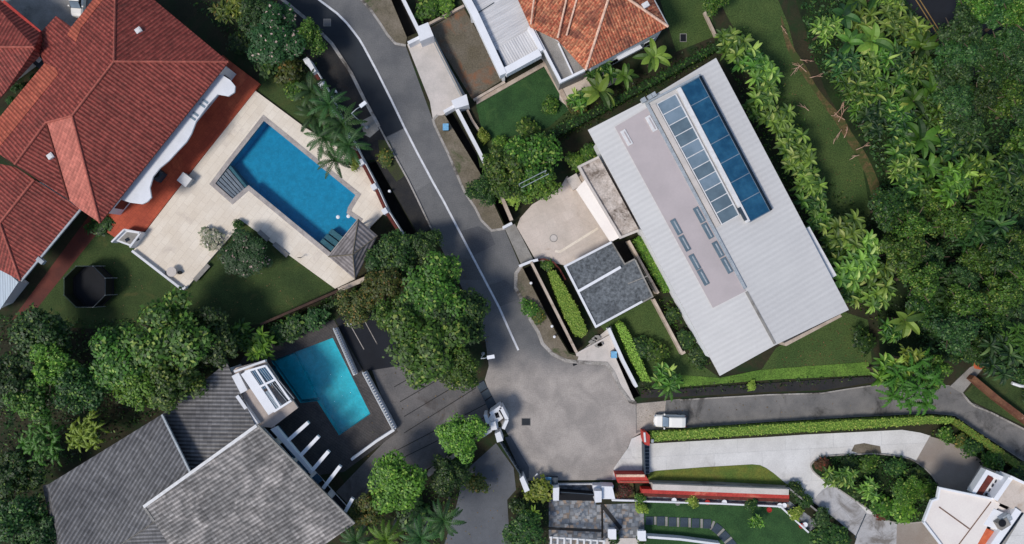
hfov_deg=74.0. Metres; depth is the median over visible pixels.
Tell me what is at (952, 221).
tree
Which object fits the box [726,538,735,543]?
stepping stone
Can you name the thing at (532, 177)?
pipe rail
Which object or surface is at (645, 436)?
gate pillar
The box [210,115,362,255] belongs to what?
swimming pool
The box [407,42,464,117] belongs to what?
driveway apron
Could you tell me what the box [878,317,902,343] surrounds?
broad leaved palm
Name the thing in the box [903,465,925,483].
shrub
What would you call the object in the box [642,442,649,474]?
sliding gate
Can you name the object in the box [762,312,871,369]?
lawn
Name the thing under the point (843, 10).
tropical plant
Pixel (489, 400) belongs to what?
drain grating
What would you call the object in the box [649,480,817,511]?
garden wall
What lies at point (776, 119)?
broad leaved palm
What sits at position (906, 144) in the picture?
tropical plant
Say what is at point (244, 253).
tree
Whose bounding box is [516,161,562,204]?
tree
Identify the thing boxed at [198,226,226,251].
shrub
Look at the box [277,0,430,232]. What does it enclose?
verge
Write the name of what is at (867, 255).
broad leaved palm
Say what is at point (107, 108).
red tiled house
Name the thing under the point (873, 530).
driveway
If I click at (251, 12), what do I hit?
tree
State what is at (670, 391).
palm tree
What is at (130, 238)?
outdoor counter
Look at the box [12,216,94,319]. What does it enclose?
garden path
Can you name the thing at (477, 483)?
shrub
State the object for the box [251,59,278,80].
shrub
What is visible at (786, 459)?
driveway
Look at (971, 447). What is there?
shrub
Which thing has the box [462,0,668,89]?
orange tiled house
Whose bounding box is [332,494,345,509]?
window
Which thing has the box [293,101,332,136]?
palm tree
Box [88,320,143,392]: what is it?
tree
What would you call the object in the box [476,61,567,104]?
garden edging
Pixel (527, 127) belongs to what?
shrub
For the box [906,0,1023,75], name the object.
highway
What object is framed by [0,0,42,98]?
red tiled house
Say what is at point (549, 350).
kerb
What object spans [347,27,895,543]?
undergrowth
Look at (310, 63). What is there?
gate pillar
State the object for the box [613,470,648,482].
garden wall
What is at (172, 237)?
pool terrace
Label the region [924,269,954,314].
tree
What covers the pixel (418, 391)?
paving joint
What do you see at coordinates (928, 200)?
tree
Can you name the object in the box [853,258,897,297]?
broad leaved palm
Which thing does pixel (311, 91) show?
palm tree
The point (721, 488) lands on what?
garden wall
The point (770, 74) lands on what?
broad leaved palm
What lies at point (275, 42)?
tree
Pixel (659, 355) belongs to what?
shrub
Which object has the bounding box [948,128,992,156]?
tropical plant
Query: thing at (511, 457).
sliding gate
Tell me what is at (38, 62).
water tank
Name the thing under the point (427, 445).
paving joint
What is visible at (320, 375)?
swimming pool
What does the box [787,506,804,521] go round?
shrub
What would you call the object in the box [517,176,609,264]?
courtyard
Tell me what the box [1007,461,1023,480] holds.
shrub
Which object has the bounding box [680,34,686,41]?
manhole cover
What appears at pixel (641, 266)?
garden wall
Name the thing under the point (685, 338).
shrub
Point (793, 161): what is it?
broad leaved palm
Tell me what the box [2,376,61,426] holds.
tree
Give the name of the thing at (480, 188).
tree
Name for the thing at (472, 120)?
garden wall
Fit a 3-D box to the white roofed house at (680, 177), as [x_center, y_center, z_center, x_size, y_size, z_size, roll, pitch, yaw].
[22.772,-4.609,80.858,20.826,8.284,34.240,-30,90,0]
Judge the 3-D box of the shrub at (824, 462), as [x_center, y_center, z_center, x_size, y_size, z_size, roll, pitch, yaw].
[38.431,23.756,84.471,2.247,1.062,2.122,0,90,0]
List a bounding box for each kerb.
[281,0,379,126]
[360,0,405,46]
[379,126,431,227]
[432,115,505,231]
[514,266,636,404]
[680,385,876,400]
[810,453,938,523]
[961,393,1023,429]
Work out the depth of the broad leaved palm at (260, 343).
81.98 m
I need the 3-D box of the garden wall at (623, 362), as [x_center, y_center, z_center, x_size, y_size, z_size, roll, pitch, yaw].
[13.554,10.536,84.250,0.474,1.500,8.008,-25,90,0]
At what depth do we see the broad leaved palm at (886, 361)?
79.66 m
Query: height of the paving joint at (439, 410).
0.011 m
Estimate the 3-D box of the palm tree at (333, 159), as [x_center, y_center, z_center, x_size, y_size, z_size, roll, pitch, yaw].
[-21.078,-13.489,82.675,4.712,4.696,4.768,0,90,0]
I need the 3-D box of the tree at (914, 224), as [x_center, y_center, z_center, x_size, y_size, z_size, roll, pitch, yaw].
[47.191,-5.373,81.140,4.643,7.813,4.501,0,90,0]
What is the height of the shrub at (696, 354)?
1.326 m
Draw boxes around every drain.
[367,161,414,233]
[392,0,415,36]
[446,112,509,223]
[524,266,574,352]
[617,358,639,397]
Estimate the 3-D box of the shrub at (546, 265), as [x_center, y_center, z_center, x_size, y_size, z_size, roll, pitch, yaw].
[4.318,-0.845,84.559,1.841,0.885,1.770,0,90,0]
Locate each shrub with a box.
[0,449,22,465]
[5,96,14,104]
[10,82,19,93]
[18,82,26,89]
[83,214,116,236]
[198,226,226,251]
[225,31,252,54]
[232,219,243,228]
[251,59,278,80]
[267,319,286,346]
[273,57,304,87]
[280,312,307,343]
[283,78,303,100]
[302,306,331,331]
[350,154,360,171]
[375,148,393,168]
[395,495,434,533]
[414,0,440,23]
[435,0,454,18]
[446,452,471,469]
[464,470,490,493]
[477,127,489,145]
[492,134,507,147]
[495,180,520,210]
[508,497,530,517]
[515,115,541,137]
[519,297,538,319]
[521,474,552,504]
[531,307,546,324]
[540,258,553,271]
[541,95,558,115]
[564,151,584,172]
[566,99,587,113]
[576,142,596,161]
[608,530,619,543]
[616,483,633,498]
[627,335,654,357]
[634,493,646,502]
[635,503,649,513]
[636,535,647,543]
[647,338,670,364]
[662,306,681,324]
[676,328,697,350]
[685,495,698,508]
[688,344,708,369]
[744,497,757,512]
[747,379,755,390]
[785,481,804,497]
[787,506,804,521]
[793,494,813,509]
[809,526,831,543]
[811,506,832,530]
[813,456,830,471]
[827,524,852,543]
[839,453,858,471]
[849,480,863,498]
[851,324,876,356]
[856,452,879,474]
[870,493,893,520]
[873,514,885,520]
[882,455,908,478]
[889,499,919,524]
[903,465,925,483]
[916,479,937,500]
[923,313,941,343]
[935,426,954,444]
[942,347,963,364]
[952,432,967,448]
[959,437,983,458]
[980,355,997,373]
[980,450,1004,470]
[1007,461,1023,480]
[1012,367,1023,384]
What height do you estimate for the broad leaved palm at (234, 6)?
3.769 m
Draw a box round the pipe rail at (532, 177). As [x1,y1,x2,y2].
[519,170,547,187]
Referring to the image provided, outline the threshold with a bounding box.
[559,485,592,490]
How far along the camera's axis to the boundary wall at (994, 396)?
83.90 m
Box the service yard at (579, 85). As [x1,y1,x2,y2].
[541,57,616,103]
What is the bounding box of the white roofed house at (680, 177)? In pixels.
[576,58,848,375]
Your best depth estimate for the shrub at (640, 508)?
84.03 m
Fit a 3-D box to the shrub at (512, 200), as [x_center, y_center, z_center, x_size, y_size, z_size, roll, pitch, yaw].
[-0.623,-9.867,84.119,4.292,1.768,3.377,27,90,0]
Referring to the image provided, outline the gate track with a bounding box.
[645,446,648,472]
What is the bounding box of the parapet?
[131,250,187,290]
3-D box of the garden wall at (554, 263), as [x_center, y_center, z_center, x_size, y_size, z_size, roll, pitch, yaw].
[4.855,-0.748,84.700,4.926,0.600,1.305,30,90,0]
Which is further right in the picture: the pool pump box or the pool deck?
the pool deck
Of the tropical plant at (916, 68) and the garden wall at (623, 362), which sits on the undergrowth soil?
the tropical plant at (916, 68)
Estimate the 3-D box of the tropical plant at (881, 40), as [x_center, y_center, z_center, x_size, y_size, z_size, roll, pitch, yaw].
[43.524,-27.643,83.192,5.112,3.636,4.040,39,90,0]
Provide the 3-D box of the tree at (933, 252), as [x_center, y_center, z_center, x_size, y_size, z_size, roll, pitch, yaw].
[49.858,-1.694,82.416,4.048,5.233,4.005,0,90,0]
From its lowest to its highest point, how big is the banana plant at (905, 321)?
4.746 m
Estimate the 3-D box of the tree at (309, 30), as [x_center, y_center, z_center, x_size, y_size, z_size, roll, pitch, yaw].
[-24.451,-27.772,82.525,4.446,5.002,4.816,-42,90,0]
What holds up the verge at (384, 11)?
on the ground at (194, 20)
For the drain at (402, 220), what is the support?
in the ground at (194, 20)
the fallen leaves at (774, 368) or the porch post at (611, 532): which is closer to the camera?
the porch post at (611, 532)
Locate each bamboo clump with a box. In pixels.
[65,409,109,452]
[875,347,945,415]
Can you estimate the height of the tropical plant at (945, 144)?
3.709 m
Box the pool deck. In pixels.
[238,320,397,474]
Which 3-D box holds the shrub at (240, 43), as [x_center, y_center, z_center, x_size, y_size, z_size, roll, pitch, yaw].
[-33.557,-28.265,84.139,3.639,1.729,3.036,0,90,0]
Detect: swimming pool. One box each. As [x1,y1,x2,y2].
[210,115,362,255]
[268,335,372,438]
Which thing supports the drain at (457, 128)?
in the ground at (194, 20)
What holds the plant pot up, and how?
on the planting strip
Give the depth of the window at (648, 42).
82.96 m
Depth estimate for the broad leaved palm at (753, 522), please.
83.51 m
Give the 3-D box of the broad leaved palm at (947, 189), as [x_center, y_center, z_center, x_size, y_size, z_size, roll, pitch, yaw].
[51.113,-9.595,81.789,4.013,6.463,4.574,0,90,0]
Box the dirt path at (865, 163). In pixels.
[781,17,881,207]
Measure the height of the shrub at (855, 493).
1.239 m
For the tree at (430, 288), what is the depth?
78.70 m
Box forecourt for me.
[2,0,91,30]
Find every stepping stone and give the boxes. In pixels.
[646,517,652,524]
[657,516,664,525]
[669,517,675,526]
[680,518,687,526]
[692,518,698,527]
[703,519,710,528]
[712,523,722,533]
[718,531,729,541]
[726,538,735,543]
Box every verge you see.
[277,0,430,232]
[364,0,406,43]
[434,115,503,228]
[517,268,577,359]
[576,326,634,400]
[641,376,875,397]
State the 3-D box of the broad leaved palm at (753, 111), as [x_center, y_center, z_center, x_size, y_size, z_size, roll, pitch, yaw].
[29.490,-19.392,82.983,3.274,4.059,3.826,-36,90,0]
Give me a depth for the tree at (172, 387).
78.50 m
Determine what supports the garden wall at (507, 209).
on the ground at (194, 20)
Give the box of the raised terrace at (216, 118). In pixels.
[107,55,260,236]
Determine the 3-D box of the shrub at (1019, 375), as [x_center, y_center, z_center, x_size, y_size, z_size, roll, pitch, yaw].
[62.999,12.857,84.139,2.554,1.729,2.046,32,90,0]
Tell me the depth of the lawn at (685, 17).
84.98 m
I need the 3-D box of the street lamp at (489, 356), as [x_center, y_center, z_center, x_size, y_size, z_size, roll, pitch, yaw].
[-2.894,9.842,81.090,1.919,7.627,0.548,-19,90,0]
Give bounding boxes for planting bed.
[614,240,633,262]
[812,454,937,522]
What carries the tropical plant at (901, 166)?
on the undergrowth soil
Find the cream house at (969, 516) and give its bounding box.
[922,465,1023,543]
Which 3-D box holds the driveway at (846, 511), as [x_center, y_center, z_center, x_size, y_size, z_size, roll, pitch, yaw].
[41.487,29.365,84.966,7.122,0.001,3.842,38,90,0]
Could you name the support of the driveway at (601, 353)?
on the ground at (194, 20)
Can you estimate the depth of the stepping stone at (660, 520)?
84.91 m
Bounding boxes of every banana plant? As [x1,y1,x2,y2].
[581,72,614,108]
[612,63,638,90]
[632,38,671,72]
[886,306,924,337]
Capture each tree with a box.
[0,351,36,410]
[0,449,50,500]
[0,494,48,542]
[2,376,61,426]
[7,302,72,375]
[10,511,56,543]
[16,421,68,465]
[27,341,84,392]
[49,364,106,415]
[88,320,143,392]
[112,358,160,411]
[120,285,218,371]
[147,359,209,413]
[192,306,237,370]
[217,228,272,277]
[237,0,270,37]
[245,1,306,65]
[292,68,330,108]
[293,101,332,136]
[294,16,327,57]
[304,119,343,160]
[307,81,352,126]
[317,144,354,178]
[318,102,367,145]
[330,125,372,164]
[335,287,374,328]
[339,524,373,543]
[344,490,385,527]
[360,266,406,306]
[364,228,416,276]
[367,449,427,514]
[367,517,403,543]
[370,294,410,339]
[382,294,470,389]
[396,251,467,320]
[399,513,442,543]
[410,228,444,266]
[424,496,466,540]
[429,454,471,497]
[430,287,490,344]
[434,411,489,463]
[435,346,480,393]
[465,171,495,206]
[482,142,526,199]
[501,132,564,194]
[502,510,546,543]
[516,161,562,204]
[654,370,681,401]
[699,0,730,18]
[867,187,913,234]
[877,233,927,281]
[892,474,923,506]
[893,208,935,244]
[894,261,943,302]
[905,290,944,327]
[908,178,949,224]
[915,350,952,391]
[920,241,945,272]
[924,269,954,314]
[927,198,975,238]
[928,82,975,124]
[928,309,981,355]
[931,31,978,71]
[933,57,974,93]
[934,1,983,46]
[940,108,984,140]
[941,263,980,296]
[942,212,986,252]
[946,283,989,320]
[947,0,995,29]
[948,241,995,278]
[959,182,1008,220]
[962,333,995,367]
[963,208,1018,246]
[967,33,998,70]
[969,80,1000,116]
[973,310,1014,340]
[975,57,1014,97]
[977,272,1023,315]
[978,152,1023,192]
[978,239,1023,277]
[978,332,1023,385]
[982,0,1016,29]
[985,0,1023,31]
[987,24,1022,59]
[987,79,1023,119]
[992,44,1023,81]
[992,126,1023,166]
[992,321,1023,357]
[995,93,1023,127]
[1000,261,1023,290]
[1001,186,1023,216]
[1001,290,1023,324]
[1006,224,1023,255]
[1010,24,1023,50]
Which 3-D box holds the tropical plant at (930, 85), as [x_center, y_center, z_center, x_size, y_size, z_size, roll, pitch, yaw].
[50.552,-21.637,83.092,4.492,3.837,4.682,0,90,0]
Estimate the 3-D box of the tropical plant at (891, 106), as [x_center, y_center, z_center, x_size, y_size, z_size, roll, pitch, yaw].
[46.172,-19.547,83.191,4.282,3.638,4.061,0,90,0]
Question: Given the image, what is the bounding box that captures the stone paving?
[549,500,644,543]
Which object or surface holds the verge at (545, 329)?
on the ground at (194, 20)
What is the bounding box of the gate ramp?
[505,436,528,477]
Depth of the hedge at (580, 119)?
83.50 m
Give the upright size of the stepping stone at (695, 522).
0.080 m
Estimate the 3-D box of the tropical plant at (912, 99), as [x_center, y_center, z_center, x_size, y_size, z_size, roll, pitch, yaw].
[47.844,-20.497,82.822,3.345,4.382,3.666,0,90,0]
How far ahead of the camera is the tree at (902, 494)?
83.01 m
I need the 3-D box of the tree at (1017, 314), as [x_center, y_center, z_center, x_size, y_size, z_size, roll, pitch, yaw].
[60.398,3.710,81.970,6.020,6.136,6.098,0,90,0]
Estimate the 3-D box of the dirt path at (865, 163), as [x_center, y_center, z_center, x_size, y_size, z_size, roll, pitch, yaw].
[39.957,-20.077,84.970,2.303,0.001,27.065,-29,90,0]
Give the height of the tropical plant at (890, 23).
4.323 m
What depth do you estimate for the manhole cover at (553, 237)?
84.92 m
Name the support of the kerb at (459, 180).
on the ground at (194, 20)
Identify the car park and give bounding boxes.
[336,312,399,370]
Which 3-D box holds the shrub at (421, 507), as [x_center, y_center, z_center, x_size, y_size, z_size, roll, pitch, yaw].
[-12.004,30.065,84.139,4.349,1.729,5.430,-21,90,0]
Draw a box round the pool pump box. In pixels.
[177,172,194,186]
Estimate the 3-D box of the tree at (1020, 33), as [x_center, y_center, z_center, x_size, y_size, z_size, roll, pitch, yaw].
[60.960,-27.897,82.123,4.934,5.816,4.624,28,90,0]
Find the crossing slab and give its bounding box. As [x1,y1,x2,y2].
[360,116,378,136]
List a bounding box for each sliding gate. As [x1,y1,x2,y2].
[433,34,463,95]
[500,441,521,476]
[559,489,593,500]
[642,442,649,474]
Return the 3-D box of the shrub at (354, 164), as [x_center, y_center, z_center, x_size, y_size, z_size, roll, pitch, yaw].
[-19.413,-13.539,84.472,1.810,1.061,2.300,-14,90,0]
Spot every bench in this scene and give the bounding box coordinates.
[193,264,209,281]
[258,230,269,240]
[273,242,288,256]
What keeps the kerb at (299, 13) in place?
on the ground at (194, 20)
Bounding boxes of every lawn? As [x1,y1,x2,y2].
[38,220,334,332]
[257,69,354,154]
[475,111,580,167]
[476,67,567,137]
[601,299,719,381]
[644,502,813,543]
[648,464,785,484]
[660,0,714,51]
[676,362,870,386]
[722,0,869,224]
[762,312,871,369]
[964,374,1023,425]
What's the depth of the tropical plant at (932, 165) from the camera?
81.39 m
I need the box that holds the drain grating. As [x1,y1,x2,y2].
[477,380,500,415]
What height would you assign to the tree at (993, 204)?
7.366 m
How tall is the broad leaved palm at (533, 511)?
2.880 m
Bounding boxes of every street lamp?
[351,101,367,128]
[481,352,494,358]
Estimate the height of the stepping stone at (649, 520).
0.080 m
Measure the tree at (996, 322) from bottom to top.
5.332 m
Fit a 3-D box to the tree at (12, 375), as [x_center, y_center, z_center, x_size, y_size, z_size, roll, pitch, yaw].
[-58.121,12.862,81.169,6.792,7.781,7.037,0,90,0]
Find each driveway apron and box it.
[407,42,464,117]
[506,224,532,263]
[612,435,641,479]
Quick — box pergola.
[549,536,605,543]
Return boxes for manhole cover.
[323,19,330,25]
[521,418,530,425]
[550,234,557,241]
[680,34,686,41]
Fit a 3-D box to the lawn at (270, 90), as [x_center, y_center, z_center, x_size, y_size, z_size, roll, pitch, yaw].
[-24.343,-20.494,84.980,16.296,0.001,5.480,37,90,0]
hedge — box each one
[285,288,358,326]
[529,41,719,140]
[547,269,587,337]
[615,320,650,382]
[631,236,669,292]
[649,414,954,441]
[952,417,1023,472]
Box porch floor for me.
[604,538,637,543]
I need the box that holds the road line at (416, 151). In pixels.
[318,0,518,350]
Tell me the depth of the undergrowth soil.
84.98 m
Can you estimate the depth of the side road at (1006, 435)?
84.99 m
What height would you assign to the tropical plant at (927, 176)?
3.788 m
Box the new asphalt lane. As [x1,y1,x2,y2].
[286,0,402,136]
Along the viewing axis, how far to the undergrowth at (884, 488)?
84.68 m
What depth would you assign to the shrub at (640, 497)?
84.04 m
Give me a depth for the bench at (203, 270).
84.53 m
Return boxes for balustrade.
[333,327,357,374]
[362,371,396,429]
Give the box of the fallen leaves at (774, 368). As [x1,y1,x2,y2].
[86,66,865,368]
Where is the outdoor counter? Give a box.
[111,229,145,247]
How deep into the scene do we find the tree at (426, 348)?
77.88 m
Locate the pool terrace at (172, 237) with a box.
[134,91,382,289]
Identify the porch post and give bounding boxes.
[608,527,615,538]
[637,529,645,540]
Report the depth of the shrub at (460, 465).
83.49 m
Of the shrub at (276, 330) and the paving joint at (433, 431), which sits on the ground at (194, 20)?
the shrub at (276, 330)
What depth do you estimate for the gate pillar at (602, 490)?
83.30 m
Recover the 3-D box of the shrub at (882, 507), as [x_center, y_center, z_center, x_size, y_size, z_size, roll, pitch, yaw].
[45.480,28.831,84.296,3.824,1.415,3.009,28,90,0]
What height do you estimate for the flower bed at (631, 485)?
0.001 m
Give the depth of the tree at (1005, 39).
79.51 m
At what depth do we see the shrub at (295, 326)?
83.18 m
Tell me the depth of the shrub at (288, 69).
83.26 m
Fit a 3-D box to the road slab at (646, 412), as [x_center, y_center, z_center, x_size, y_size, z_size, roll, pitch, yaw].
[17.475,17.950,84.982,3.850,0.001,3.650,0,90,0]
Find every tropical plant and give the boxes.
[808,14,843,47]
[822,47,862,83]
[829,65,874,104]
[832,1,860,29]
[835,28,863,55]
[846,0,866,11]
[846,89,882,121]
[850,6,883,45]
[855,22,893,55]
[855,99,887,138]
[856,51,884,77]
[862,69,899,105]
[864,38,900,73]
[866,0,879,10]
[875,0,907,37]
[876,0,904,10]
[881,96,912,125]
[883,128,918,161]
[885,42,913,75]
[885,153,924,182]
[887,106,917,141]
[889,59,918,98]
[891,167,924,199]
[893,10,933,53]
[898,85,925,114]
[900,54,935,86]
[904,30,940,59]
[906,117,940,158]
[910,170,940,205]
[913,92,948,131]
[917,73,938,106]
[917,152,943,177]
[923,59,947,87]
[931,110,959,141]
[935,133,963,162]
[939,151,960,175]
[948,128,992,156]
[955,193,964,202]
[959,150,981,184]
[964,180,980,199]
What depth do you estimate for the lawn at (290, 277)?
84.98 m
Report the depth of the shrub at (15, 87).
83.98 m
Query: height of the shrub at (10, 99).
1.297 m
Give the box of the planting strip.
[646,497,815,530]
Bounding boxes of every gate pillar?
[305,58,317,74]
[417,22,434,46]
[451,95,469,111]
[495,427,502,442]
[519,471,529,491]
[552,484,558,500]
[566,173,581,190]
[592,482,614,502]
[640,428,653,445]
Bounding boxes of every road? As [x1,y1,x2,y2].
[322,0,1021,480]
[636,385,1023,460]
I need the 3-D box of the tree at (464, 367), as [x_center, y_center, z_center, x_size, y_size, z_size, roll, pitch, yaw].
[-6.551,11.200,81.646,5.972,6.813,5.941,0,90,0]
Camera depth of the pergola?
82.51 m
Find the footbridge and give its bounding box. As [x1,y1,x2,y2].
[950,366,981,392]
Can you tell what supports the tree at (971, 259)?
on the ground at (194, 20)
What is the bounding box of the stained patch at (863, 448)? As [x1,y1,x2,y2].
[852,443,880,452]
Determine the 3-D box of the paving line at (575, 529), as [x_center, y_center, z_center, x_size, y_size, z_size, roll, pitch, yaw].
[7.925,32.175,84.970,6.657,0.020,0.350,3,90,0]
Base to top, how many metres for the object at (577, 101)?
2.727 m
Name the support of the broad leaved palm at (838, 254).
on the ground at (194, 20)
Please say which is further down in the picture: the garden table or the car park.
the car park
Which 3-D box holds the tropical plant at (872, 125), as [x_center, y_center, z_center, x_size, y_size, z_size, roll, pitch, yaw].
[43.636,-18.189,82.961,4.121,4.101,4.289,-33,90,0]
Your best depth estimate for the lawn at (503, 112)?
84.98 m
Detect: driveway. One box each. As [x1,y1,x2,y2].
[336,366,497,507]
[431,9,501,98]
[445,444,515,543]
[649,430,929,514]
[813,486,866,535]
[855,514,896,543]
[896,523,937,543]
[916,436,994,494]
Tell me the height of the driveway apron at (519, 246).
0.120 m
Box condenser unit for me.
[153,169,166,182]
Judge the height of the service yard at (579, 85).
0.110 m
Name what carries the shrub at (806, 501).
on the ground at (194, 20)
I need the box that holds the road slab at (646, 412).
[636,401,666,429]
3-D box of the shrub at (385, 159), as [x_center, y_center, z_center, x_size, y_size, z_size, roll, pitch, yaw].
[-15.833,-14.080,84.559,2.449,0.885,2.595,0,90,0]
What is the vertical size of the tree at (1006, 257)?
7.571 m
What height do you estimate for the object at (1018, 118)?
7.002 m
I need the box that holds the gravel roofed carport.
[564,241,652,327]
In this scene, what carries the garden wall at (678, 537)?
on the lawn at (780, 526)
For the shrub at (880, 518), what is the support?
on the planting bed at (880, 470)
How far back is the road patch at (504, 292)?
84.99 m
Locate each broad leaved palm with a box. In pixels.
[208,0,235,24]
[222,0,243,21]
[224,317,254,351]
[244,325,276,362]
[521,505,542,527]
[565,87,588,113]
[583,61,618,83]
[651,361,683,391]
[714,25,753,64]
[732,40,769,74]
[742,98,767,123]
[744,80,780,112]
[745,54,784,89]
[747,513,765,528]
[757,103,796,140]
[772,123,809,159]
[781,142,817,178]
[789,163,827,195]
[792,185,828,217]
[805,203,834,235]
[819,232,850,267]
[821,465,843,487]
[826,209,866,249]
[832,465,859,488]
[833,250,873,291]
[839,282,867,308]
[843,229,883,273]
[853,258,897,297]
[854,475,880,502]
[860,280,895,313]
[866,352,911,390]
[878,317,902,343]
[883,344,925,375]
[932,172,965,207]
[936,156,978,194]
[957,151,997,185]
[974,169,1010,200]
[1002,152,1023,191]
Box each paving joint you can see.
[395,404,485,451]
[400,378,439,401]
[404,388,451,416]
[404,388,475,432]
[404,414,490,456]
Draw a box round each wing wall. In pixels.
[407,36,419,47]
[443,105,454,114]
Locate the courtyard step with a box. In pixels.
[555,227,597,252]
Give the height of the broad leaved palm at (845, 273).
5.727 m
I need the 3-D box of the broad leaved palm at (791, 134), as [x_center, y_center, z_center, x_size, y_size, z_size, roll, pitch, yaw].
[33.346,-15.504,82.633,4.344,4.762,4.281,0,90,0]
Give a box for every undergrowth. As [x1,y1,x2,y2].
[0,0,389,543]
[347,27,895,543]
[514,39,995,543]
[801,0,1023,355]
[817,454,936,524]
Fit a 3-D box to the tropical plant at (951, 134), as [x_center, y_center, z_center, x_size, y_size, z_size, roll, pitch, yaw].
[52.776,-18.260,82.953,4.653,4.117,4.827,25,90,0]
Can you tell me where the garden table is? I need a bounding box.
[165,267,181,276]
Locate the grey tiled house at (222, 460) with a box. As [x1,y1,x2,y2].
[42,359,354,543]
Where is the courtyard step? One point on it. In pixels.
(576, 241)
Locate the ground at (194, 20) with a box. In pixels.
[0,0,1023,543]
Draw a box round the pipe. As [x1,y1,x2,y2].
[1011,381,1023,387]
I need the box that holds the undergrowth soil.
[796,0,1023,359]
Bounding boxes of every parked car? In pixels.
[68,0,85,17]
[653,413,685,428]
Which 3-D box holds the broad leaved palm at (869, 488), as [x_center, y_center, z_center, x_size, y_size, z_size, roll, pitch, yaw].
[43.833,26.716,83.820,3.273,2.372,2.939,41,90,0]
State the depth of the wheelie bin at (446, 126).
84.00 m
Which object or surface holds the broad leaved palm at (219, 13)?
on the ground at (194, 20)
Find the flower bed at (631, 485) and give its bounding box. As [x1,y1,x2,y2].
[615,483,634,498]
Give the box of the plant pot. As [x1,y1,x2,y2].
[777,503,786,507]
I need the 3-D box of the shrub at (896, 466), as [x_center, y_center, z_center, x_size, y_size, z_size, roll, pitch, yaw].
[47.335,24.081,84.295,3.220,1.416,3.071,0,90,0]
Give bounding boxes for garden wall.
[351,429,395,459]
[402,0,417,32]
[427,452,457,476]
[429,4,464,25]
[456,109,483,162]
[466,110,480,131]
[473,81,504,101]
[483,428,491,436]
[500,197,512,221]
[502,222,512,229]
[519,259,537,266]
[530,262,577,352]
[532,258,565,279]
[551,482,591,484]
[576,335,609,354]
[606,327,637,387]
[611,498,644,501]
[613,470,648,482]
[626,240,658,293]
[639,490,788,501]
[640,486,788,498]
[645,499,808,532]
[646,533,719,543]
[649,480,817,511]
[650,483,788,494]
[651,298,685,354]
[703,11,715,36]
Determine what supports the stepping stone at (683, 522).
on the lawn at (780, 526)
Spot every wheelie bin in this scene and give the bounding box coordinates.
[443,123,449,130]
[552,476,557,484]
[611,351,616,357]
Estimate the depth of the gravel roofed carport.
82.00 m
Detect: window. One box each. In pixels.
[113,199,129,209]
[263,427,277,439]
[279,442,292,457]
[318,480,330,493]
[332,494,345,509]
[642,38,654,47]
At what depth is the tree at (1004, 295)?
78.98 m
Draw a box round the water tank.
[33,54,43,68]
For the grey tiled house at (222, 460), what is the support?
on the ground at (194, 20)
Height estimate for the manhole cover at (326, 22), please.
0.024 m
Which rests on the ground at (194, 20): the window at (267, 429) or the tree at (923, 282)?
the tree at (923, 282)
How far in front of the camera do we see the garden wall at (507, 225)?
83.50 m
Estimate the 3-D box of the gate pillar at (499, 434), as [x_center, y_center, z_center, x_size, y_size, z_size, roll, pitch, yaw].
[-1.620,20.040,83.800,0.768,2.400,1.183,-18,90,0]
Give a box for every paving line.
[549,527,601,531]
[601,503,602,537]
[601,504,621,529]
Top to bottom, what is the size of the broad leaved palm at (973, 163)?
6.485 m
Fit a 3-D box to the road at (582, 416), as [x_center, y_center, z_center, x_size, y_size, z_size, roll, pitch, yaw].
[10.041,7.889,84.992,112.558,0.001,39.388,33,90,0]
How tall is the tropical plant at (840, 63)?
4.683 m
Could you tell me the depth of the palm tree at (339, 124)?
79.44 m
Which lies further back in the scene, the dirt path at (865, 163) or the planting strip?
the planting strip
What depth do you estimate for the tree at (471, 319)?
79.05 m
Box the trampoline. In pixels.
[64,266,117,306]
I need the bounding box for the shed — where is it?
[0,270,28,308]
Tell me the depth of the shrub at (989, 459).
83.75 m
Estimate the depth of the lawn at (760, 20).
84.98 m
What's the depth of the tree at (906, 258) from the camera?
78.63 m
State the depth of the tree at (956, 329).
78.29 m
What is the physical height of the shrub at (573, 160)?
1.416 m
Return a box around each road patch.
[387,129,430,190]
[450,256,482,279]
[461,226,494,254]
[486,280,518,305]
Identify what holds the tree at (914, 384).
on the ground at (194, 20)
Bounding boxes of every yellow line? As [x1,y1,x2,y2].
[916,0,942,42]
[920,0,947,43]
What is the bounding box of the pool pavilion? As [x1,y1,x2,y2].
[328,219,380,279]
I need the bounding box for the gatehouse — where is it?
[484,402,508,430]
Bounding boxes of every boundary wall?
[260,277,363,325]
[303,57,403,233]
[966,375,1023,424]
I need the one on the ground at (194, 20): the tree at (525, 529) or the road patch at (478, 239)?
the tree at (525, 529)
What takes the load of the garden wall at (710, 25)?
on the lawn at (685, 17)
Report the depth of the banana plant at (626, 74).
82.14 m
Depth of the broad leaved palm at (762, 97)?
80.86 m
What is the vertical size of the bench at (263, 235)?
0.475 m
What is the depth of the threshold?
84.97 m
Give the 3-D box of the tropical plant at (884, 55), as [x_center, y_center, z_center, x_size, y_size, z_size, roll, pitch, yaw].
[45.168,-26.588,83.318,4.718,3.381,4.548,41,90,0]
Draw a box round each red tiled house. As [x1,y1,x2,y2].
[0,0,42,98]
[0,0,235,281]
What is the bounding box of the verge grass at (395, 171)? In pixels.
[378,140,404,180]
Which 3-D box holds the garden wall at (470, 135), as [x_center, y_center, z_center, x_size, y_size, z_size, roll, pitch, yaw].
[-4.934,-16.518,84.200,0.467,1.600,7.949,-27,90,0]
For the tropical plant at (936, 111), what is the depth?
81.19 m
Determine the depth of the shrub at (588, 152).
83.95 m
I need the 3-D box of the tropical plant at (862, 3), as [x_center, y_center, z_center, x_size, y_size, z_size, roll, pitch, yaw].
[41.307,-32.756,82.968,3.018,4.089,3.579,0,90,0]

